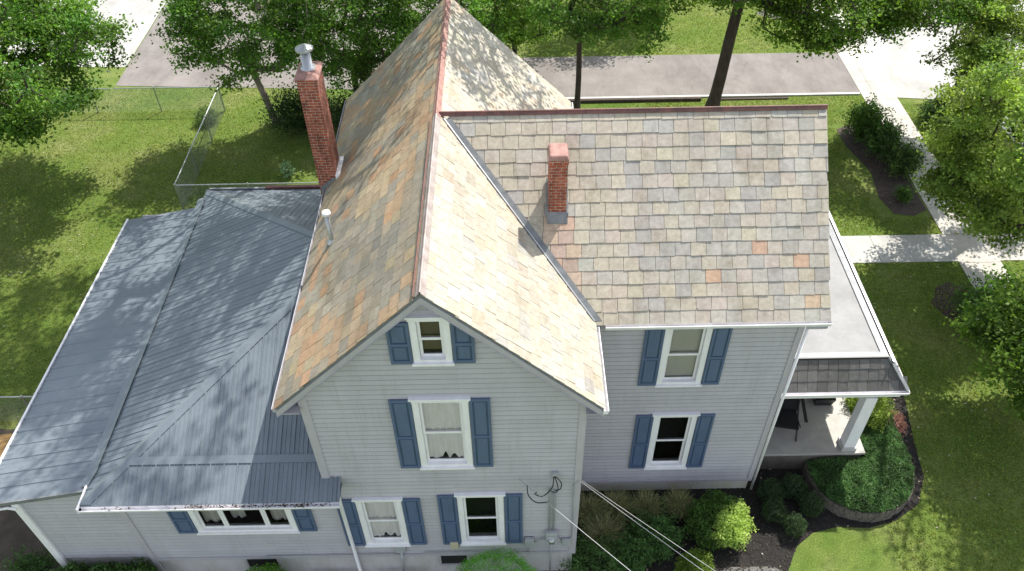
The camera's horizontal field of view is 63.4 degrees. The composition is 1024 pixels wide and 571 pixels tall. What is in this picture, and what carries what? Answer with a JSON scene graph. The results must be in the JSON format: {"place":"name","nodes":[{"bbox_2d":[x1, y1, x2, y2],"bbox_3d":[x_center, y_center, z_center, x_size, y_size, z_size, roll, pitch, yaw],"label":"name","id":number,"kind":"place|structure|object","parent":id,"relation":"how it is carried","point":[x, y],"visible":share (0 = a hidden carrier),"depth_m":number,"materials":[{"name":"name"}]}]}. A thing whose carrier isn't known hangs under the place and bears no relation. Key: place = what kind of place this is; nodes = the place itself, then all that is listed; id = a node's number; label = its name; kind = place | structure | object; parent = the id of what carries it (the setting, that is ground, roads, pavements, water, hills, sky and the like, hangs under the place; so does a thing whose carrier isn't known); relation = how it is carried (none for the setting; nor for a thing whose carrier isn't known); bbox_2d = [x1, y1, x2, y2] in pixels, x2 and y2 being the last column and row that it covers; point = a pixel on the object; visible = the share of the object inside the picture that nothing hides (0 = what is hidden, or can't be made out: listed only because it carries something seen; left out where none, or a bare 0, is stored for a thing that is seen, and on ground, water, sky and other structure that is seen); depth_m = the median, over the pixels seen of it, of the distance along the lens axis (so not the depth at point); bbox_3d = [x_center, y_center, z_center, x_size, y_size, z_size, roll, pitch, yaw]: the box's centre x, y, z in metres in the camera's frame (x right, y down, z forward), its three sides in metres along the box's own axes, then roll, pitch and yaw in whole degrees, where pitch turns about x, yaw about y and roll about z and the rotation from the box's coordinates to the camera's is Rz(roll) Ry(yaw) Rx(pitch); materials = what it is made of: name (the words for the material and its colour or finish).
{"place":"outdoors","nodes":[
{"label":"outdoors","id":0,"kind":"place"},
{"bbox_2d":[0,0,1023,570],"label":"ground","id":1,"kind":"structure","parent":0,"point":[874,548],"depth_m":30.56,"materials":[{"name":"green plant"}]},
{"bbox_2d":[0,395,32,420],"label":"chain link fence","id":2,"kind":"object","parent":1,"relation":"on","point":[19,397],"visible":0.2,"depth_m":24.32,"materials":[{"name":"grey metal"}]},
{"bbox_2d":[0,429,63,570],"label":"bare soil","id":3,"kind":"structure","parent":1,"relation":"on","point":[16,532],"depth_m":22.21,"materials":[{"name":"brown soil"}]},
{"bbox_2d":[0,434,12,457],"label":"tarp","id":4,"kind":"object","parent":3,"relation":"on","point":[5,439],"visible":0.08,"depth_m":24.05,"materials":[{"name":"plastic"}]},
{"bbox_2d":[0,545,56,570],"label":"shrub","id":5,"kind":"object","parent":3,"relation":"on","point":[36,564],"visible":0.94,"depth_m":21.44,"materials":[{"name":"green plant"}]},
{"bbox_2d":[0,0,143,152],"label":"tree","id":6,"kind":"object","parent":1,"relation":"on","point":[21,117],"visible":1,"depth_m":29.35,"materials":[{"name":"green plant"}]},
{"bbox_2d":[0,0,165,66],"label":"concrete pad","id":7,"kind":"object","parent":1,"relation":"on","point":[143,11],"depth_m":43.30,"materials":[{"name":"grey concrete"}]},
{"bbox_2d":[1,86,225,112],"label":"chain link fence","id":8,"kind":"object","parent":1,"relation":"on","point":[156,95],"visible":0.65,"depth_m":36.47,"materials":[{"name":"grey metal"}]},
{"bbox_2d":[173,87,225,209],"bbox_3d":[-12.761,-5.798,34.062,0.070,1.250,6.960,-1,45,0],"label":"chain link fence","id":9,"kind":"object","parent":1,"relation":"on","point":[194,148],"visible":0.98,"depth_m":33.80,"materials":[{"name":"grey metal"}]},
{"bbox_2d":[192,106,217,126],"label":"shrub","id":10,"kind":"object","parent":1,"relation":"on","point":[198,115],"visible":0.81,"depth_m":35.97,"materials":[{"name":"green plant"}]},
{"bbox_2d":[149,0,332,124],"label":"tree","id":11,"kind":"object","parent":1,"relation":"on","point":[203,29],"visible":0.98,"depth_m":31.52,"materials":[{"name":"green plant"}]},
{"bbox_2d":[175,181,318,209],"bbox_3d":[-9.963,-3.421,31.609,5.460,1.250,0.060,-1,45,0],"label":"chain link fence","id":12,"kind":"object","parent":1,"relation":"on","point":[247,183],"visible":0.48,"depth_m":31.20,"materials":[{"name":"grey metal"}]},
{"bbox_2d":[279,160,295,178],"bbox_3d":[-9.040,-4.692,33.191,0.569,0.852,0.578,30,53,28],"label":"sapling","id":13,"kind":"object","parent":1,"relation":"on","point":[288,171],"visible":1,"depth_m":33.18,"materials":[{"name":"green plant"}]},
{"bbox_2d":[116,0,468,88],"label":"parking court","id":14,"kind":"object","parent":1,"relation":"on","point":[154,64],"visible":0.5,"depth_m":39.54,"materials":[{"name":"concrete"}]},
{"bbox_2d":[252,77,340,136],"bbox_3d":[-8.913,-7.574,35.134,4.249,2.224,2.889,-1,45,0],"label":"shrub","id":15,"kind":"object","parent":1,"relation":"on","point":[284,108],"visible":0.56,"depth_m":34.88,"materials":[{"name":"green plant"}]},
{"bbox_2d":[328,79,363,136],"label":"shrub","id":16,"kind":"object","parent":1,"relation":"on","point":[337,113],"visible":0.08,"depth_m":34.62,"materials":[{"name":"green plant"}]},
{"bbox_2d":[274,0,421,93],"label":"tree","id":17,"kind":"object","parent":1,"relation":"on","point":[362,62],"visible":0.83,"depth_m":33.04,"materials":[{"name":"green plant"}]},
{"bbox_2d":[369,0,521,60],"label":"tree","id":18,"kind":"object","parent":1,"relation":"on","point":[486,19],"visible":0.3,"depth_m":33.41,"materials":[{"name":"green plant"}]},
{"bbox_2d":[0,0,909,570],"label":"house","id":19,"kind":"structure","parent":1,"relation":"on","point":[460,296],"depth_m":18.37,"materials":[{"name":"wood"}]},
{"bbox_2d":[187,509,299,534],"bbox_3d":[-6.269,5.118,19.478,2.480,1.405,0.850,-1,45,0],"label":"window","id":20,"kind":"structure","parent":19,"relation":"in","point":[280,521],"depth_m":19.64,"materials":[{"name":"white paint"}]},
{"bbox_2d":[244,559,282,567],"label":"basement window","id":21,"kind":"structure","parent":19,"relation":"in","point":[249,562],"depth_m":20.81,"materials":[{"name":"black glass"}]},
{"bbox_2d":[351,496,410,547],"bbox_3d":[-3.040,5.316,19.731,1.150,2.165,0.850,-1,45,0],"label":"window","id":22,"kind":"structure","parent":19,"relation":"in","point":[382,519],"depth_m":19.55,"materials":[{"name":"white paint"}]},
{"bbox_2d":[404,314,454,366],"bbox_3d":[-1.472,0.737,15.229,0.830,1.325,0.850,-1,45,0],"label":"window","id":23,"kind":"structure","parent":19,"relation":"in","point":[430,335],"depth_m":15.06,"materials":[{"name":"white paint"}]},
{"bbox_2d":[408,392,474,469],"bbox_3d":[-1.410,2.802,17.273,1.220,2.455,0.850,-1,45,0],"label":"window","id":24,"kind":"structure","parent":19,"relation":"in","point":[442,424],"depth_m":17.07,"materials":[{"name":"white paint"}]},
{"bbox_2d":[438,555,469,565],"bbox_3d":[-1.451,6.890,20.845,0.770,0.520,0.059,-1,45,0],"label":"basement window","id":25,"kind":"structure","parent":19,"relation":"in","point":[443,560],"depth_m":20.85,"materials":[{"name":"black glass"}]},
{"bbox_2d":[454,468,505,545],"bbox_3d":[-0.716,5.238,19.696,1.160,2.305,0.850,-1,45,0],"label":"window","id":26,"kind":"structure","parent":19,"relation":"in","point":[481,514],"depth_m":20.18,"materials":[{"name":"white paint"}]},
{"bbox_2d":[519,479,629,570],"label":"overhead cable","id":27,"kind":"object","parent":19,"relation":"attached to","point":[576,526],"visible":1,"depth_m":17.36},
{"bbox_2d":[583,483,702,570],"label":"overhead cable","id":28,"kind":"object","parent":19,"relation":"attached to","point":[643,527],"visible":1,"depth_m":17.48,"materials":[{"name":"grey rubber"}]},
{"bbox_2d":[584,482,714,570],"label":"overhead cable","id":29,"kind":"object","parent":19,"relation":"attached to","point":[650,527],"visible":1,"depth_m":17.41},
{"bbox_2d":[644,412,700,469],"bbox_3d":[4.068,3.761,21.556,1.180,2.425,0.850,-1,45,0],"label":"window","id":30,"kind":"structure","parent":19,"relation":"in","point":[671,436],"depth_m":22.05,"materials":[{"name":"white paint"}]},
{"bbox_2d":[655,328,713,387],"bbox_3d":[3.924,1.572,18.951,1.150,2.145,0.230,-1,45,0],"label":"window","id":31,"kind":"structure","parent":19,"relation":"in","point":[684,352],"depth_m":19.07,"materials":[{"name":"white paint"}]},
{"bbox_2d":[771,398,807,441],"bbox_3d":[7.537,3.381,23.119,1.204,1.512,1.314,3,45,4],"label":"patio chair","id":32,"kind":"object","parent":19,"relation":"on","point":[788,417],"visible":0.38,"depth_m":23.15,"materials":[{"name":"black fabric"}]},
{"bbox_2d":[812,398,835,405],"bbox_3d":[9.006,2.902,23.913,1.126,1.003,1.023,-1,45,0],"label":"patio chair","id":33,"kind":"object","parent":19,"relation":"on","point":[823,401],"visible":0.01,"depth_m":23.82,"materials":[{"name":"black"}]},
{"bbox_2d":[2,109,1020,570],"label":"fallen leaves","id":34,"kind":"object","parent":1,"relation":"on","point":[300,171],"visible":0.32,"depth_m":29.70,"materials":[{"name":"brown plant"}]},
{"bbox_2d":[469,0,566,54],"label":"tree","id":35,"kind":"object","parent":1,"relation":"on","point":[519,32],"visible":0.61,"depth_m":37.05,"materials":[{"name":"green plant"}]},
{"bbox_2d":[519,0,702,108],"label":"tree","id":36,"kind":"object","parent":1,"relation":"on","point":[595,24],"visible":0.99,"depth_m":32.24,"materials":[{"name":"green plant"}]},
{"bbox_2d":[568,96,787,102],"bbox_3d":[6.602,-8.284,37.081,11.500,0.240,0.160,-1,45,0],"label":"landscape timber","id":37,"kind":"object","parent":1,"relation":"on","point":[641,99],"visible":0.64,"depth_m":37.01,"materials":[{"name":"brown wood"}]},
{"bbox_2d":[566,92,859,98],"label":"kerb","id":38,"kind":"structure","parent":1,"relation":"on","point":[787,94],"depth_m":37.21,"materials":[{"name":"concrete"}]},
{"bbox_2d":[572,395,923,570],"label":"mulch bed","id":39,"kind":"object","parent":1,"relation":"on","point":[783,547],"visible":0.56,"depth_m":22.24,"materials":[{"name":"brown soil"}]},
{"bbox_2d":[577,489,610,531],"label":"wispy shrub","id":40,"kind":"object","parent":39,"relation":"on","point":[590,506],"visible":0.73,"depth_m":22.07,"materials":[{"name":"green plant"}]},
{"bbox_2d":[559,528,633,570],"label":"shrub","id":41,"kind":"object","parent":39,"relation":"on","point":[611,566],"visible":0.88,"depth_m":20.94,"materials":[{"name":"green plant"}]},
{"bbox_2d":[578,509,628,558],"bbox_3d":[2.433,6.481,21.610,1.467,0.925,1.473,-1,45,0],"label":"wispy shrub","id":42,"kind":"object","parent":39,"relation":"on","point":[603,526],"visible":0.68,"depth_m":21.58,"materials":[{"name":"green plant"}]},
{"bbox_2d":[597,484,642,527],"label":"wispy shrub","id":43,"kind":"object","parent":39,"relation":"on","point":[621,500],"visible":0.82,"depth_m":22.12,"materials":[{"name":"green plant"}]},
{"bbox_2d":[605,530,656,570],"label":"shrub","id":44,"kind":"object","parent":39,"relation":"on","point":[641,566],"visible":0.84,"depth_m":21.08,"materials":[{"name":"green plant"}]},
{"bbox_2d":[627,485,668,522],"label":"wispy shrub","id":45,"kind":"object","parent":39,"relation":"on","point":[648,504],"visible":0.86,"depth_m":22.12,"materials":[{"name":"green plant"}]},
{"bbox_2d":[622,511,687,564],"bbox_3d":[3.718,6.416,21.565,1.718,1.102,1.481,-1,45,0],"label":"shrub","id":46,"kind":"object","parent":39,"relation":"on","point":[657,522],"visible":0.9,"depth_m":21.40,"materials":[{"name":"green plant"}]},
{"bbox_2d":[658,482,695,522],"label":"wispy shrub","id":47,"kind":"object","parent":39,"relation":"on","point":[678,503],"visible":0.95,"depth_m":22.12,"materials":[{"name":"green plant"}]},
{"bbox_2d":[673,545,716,570],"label":"shrub","id":48,"kind":"object","parent":39,"relation":"on","point":[682,563],"visible":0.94,"depth_m":20.83,"materials":[{"name":"green plant"}]},
{"bbox_2d":[683,488,759,552],"bbox_3d":[5.395,6.085,21.667,2.040,1.386,1.563,-1,45,0],"label":"shrub","id":49,"kind":"object","parent":39,"relation":"on","point":[735,522],"visible":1,"depth_m":21.42,"materials":[{"name":"green plant"}]},
{"bbox_2d":[724,566,779,570],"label":"gravel patch","id":50,"kind":"object","parent":39,"relation":"on","point":[765,568],"visible":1,"depth_m":21.35,"materials":[{"name":"grey gravel"}]},
{"bbox_2d":[755,477,785,505],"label":"boxwood","id":51,"kind":"object","parent":39,"relation":"on","point":[765,486],"visible":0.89,"depth_m":22.47,"materials":[{"name":"green plant"}]},
{"bbox_2d":[760,495,788,522],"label":"boxwood","id":52,"kind":"object","parent":39,"relation":"on","point":[774,513],"visible":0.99,"depth_m":22.06,"materials":[{"name":"green plant"}]},
{"bbox_2d":[779,473,808,500],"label":"boxwood","id":53,"kind":"object","parent":39,"relation":"on","point":[789,481],"visible":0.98,"depth_m":22.54,"materials":[{"name":"green plant"}]},
{"bbox_2d":[781,511,807,539],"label":"boxwood","id":54,"kind":"object","parent":39,"relation":"on","point":[798,520],"visible":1,"depth_m":21.76,"materials":[{"name":"green plant"}]},
{"bbox_2d":[796,490,824,517],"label":"boxwood","id":55,"kind":"object","parent":39,"relation":"on","point":[806,503],"visible":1,"depth_m":22.17,"materials":[{"name":"green plant"}]},
{"bbox_2d":[844,397,898,432],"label":"shrub","id":56,"kind":"object","parent":39,"relation":"on","point":[880,408],"visible":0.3,"depth_m":23.61,"materials":[{"name":"green plant"}]},
{"bbox_2d":[886,410,911,437],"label":"flowering plant","id":57,"kind":"object","parent":39,"relation":"on","point":[899,419],"visible":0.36,"depth_m":24.20,"materials":[{"name":"pink plant"}]},
{"bbox_2d":[757,9,783,19],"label":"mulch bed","id":58,"kind":"object","parent":1,"relation":"on","point":[767,15],"visible":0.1,"depth_m":42.73,"materials":[{"name":"grey"}]},
{"bbox_2d":[677,0,927,105],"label":"tree","id":59,"kind":"object","parent":1,"relation":"on","point":[804,17],"visible":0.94,"depth_m":31.43,"materials":[{"name":"green plant"}]},
{"bbox_2d":[802,430,914,522],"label":"planter wall","id":60,"kind":"structure","parent":1,"relation":"on","point":[830,505],"depth_m":22.30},
{"bbox_2d":[806,413,914,512],"bbox_3d":[9.656,4.891,22.988,2.975,0.415,3.102,-1,45,0],"label":"ivy ground cover","id":61,"kind":"object","parent":60,"relation":"on","point":[869,490],"visible":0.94,"depth_m":22.61,"materials":[{"name":"green plant"}]},
{"bbox_2d":[837,124,925,215],"bbox_3d":[14.791,-4.784,33.410,1.850,0.001,6.150,-1,45,0],"label":"mulch bed","id":62,"kind":"object","parent":1,"relation":"on","point":[885,183],"visible":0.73,"depth_m":32.81,"materials":[{"name":"brown soil"}]},
{"bbox_2d":[841,92,895,144],"bbox_3d":[14.663,-6.918,34.226,2.027,1.960,2.008,-1,45,0],"label":"shrub","id":63,"kind":"object","parent":62,"relation":"on","point":[861,114],"visible":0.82,"depth_m":34.00,"materials":[{"name":"green plant"}]},
{"bbox_2d":[856,115,909,161],"bbox_3d":[15.082,-6.012,33.557,1.856,1.604,2.460,-1,45,0],"label":"shrub","id":64,"kind":"object","parent":62,"relation":"on","point":[886,132],"visible":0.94,"depth_m":33.29,"materials":[{"name":"green plant"}]},
{"bbox_2d":[876,138,927,182],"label":"shrub","id":65,"kind":"object","parent":62,"relation":"on","point":[905,159],"visible":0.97,"depth_m":32.48,"materials":[{"name":"green plant"}]},
{"bbox_2d":[893,184,914,205],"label":"shrub","id":66,"kind":"object","parent":62,"relation":"on","point":[906,197],"visible":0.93,"depth_m":31.53,"materials":[{"name":"green plant"}]},
{"bbox_2d":[863,23,963,98],"bbox_3d":[18.995,-10.441,39.038,3.640,0.001,9.300,-1,45,0],"label":"driveway apron","id":67,"kind":"object","parent":1,"relation":"on","point":[904,73],"visible":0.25,"depth_m":38.99,"materials":[{"name":"concrete"}]},
{"bbox_2d":[916,96,953,125],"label":"shrub","id":68,"kind":"object","parent":1,"relation":"on","point":[929,108],"visible":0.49,"depth_m":35.23,"materials":[{"name":"green plant"}]},
{"bbox_2d":[856,0,1023,105],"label":"tree","id":69,"kind":"object","parent":1,"relation":"on","point":[949,12],"visible":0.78,"depth_m":29.99,"materials":[{"name":"green plant"}]},
{"bbox_2d":[931,282,968,321],"bbox_3d":[15.011,0.596,27.971,1.591,0.001,1.762,-21,48,-19],"label":"mulch bed","id":70,"kind":"object","parent":1,"relation":"on","point":[944,310],"visible":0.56,"depth_m":28.10,"materials":[{"name":"brown soil"}]},
{"bbox_2d":[906,0,1023,256],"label":"tree","id":71,"kind":"object","parent":1,"relation":"on","point":[993,89],"visible":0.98,"depth_m":26.09,"materials":[{"name":"green plant"}]},
{"bbox_2d":[944,272,1001,328],"bbox_3d":[15.370,0.615,26.701,2.261,1.822,2.485,-1,45,0],"label":"shrub","id":72,"kind":"object","parent":1,"relation":"on","point":[977,293],"visible":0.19,"depth_m":26.99,"materials":[{"name":"green plant"}]},
{"bbox_2d":[943,255,1023,427],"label":"tree","id":73,"kind":"object","parent":1,"relation":"on","point":[996,332],"visible":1,"depth_m":22.52,"materials":[{"name":"green plant"}]},
{"label":"mulch bed","id":74,"kind":"structure","parent":1,"relation":"on","visible":0},
{"bbox_2d":[49,560,89,570],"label":"hydrangea","id":75,"kind":"object","parent":74,"relation":"on","point":[69,566],"visible":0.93,"depth_m":20.48,"materials":[{"name":"green plant"}]},
{"bbox_2d":[88,561,127,570],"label":"hydrangea","id":76,"kind":"object","parent":74,"relation":"on","point":[103,567],"visible":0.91,"depth_m":20.41,"materials":[{"name":"green plant"}]},
{"bbox_2d":[115,556,162,570],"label":"hydrangea","id":77,"kind":"object","parent":74,"relation":"on","point":[142,566],"visible":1,"depth_m":20.45,"materials":[{"name":"green plant"}]},
{"bbox_2d":[245,562,285,570],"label":"shrub","id":78,"kind":"object","parent":74,"relation":"on","point":[266,567],"visible":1,"depth_m":20.45,"materials":[{"name":"green plant"}]},
{"bbox_2d":[455,546,536,570],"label":"shrub","id":79,"kind":"object","parent":74,"relation":"on","point":[521,563],"visible":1,"depth_m":19.95,"materials":[{"name":"green plant"}]},
{"bbox_2d":[521,52,860,96],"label":"driveway","id":80,"kind":"structure","parent":0,"point":[665,75],"depth_m":38.62,"materials":[{"name":"concrete"}]},
{"bbox_2d":[841,234,957,262],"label":"garden path","id":81,"kind":"structure","parent":0,"point":[899,248],"depth_m":29.90,"materials":[{"name":"concrete"}]},
{"bbox_2d":[813,1,1018,306],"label":"sidewalk","id":82,"kind":"structure","parent":0,"point":[964,248],"depth_m":33.55,"materials":[{"name":"concrete"}]},
{"bbox_2d":[923,0,1023,144],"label":"street","id":83,"kind":"structure","parent":0,"point":[948,30],"depth_m":40.81,"materials":[{"name":"grey asphalt"}]},
{"bbox_2d":[985,234,1023,260],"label":"garden path","id":84,"kind":"structure","parent":0,"point":[1016,255],"depth_m":29.74,"materials":[{"name":"concrete"}]}
]}

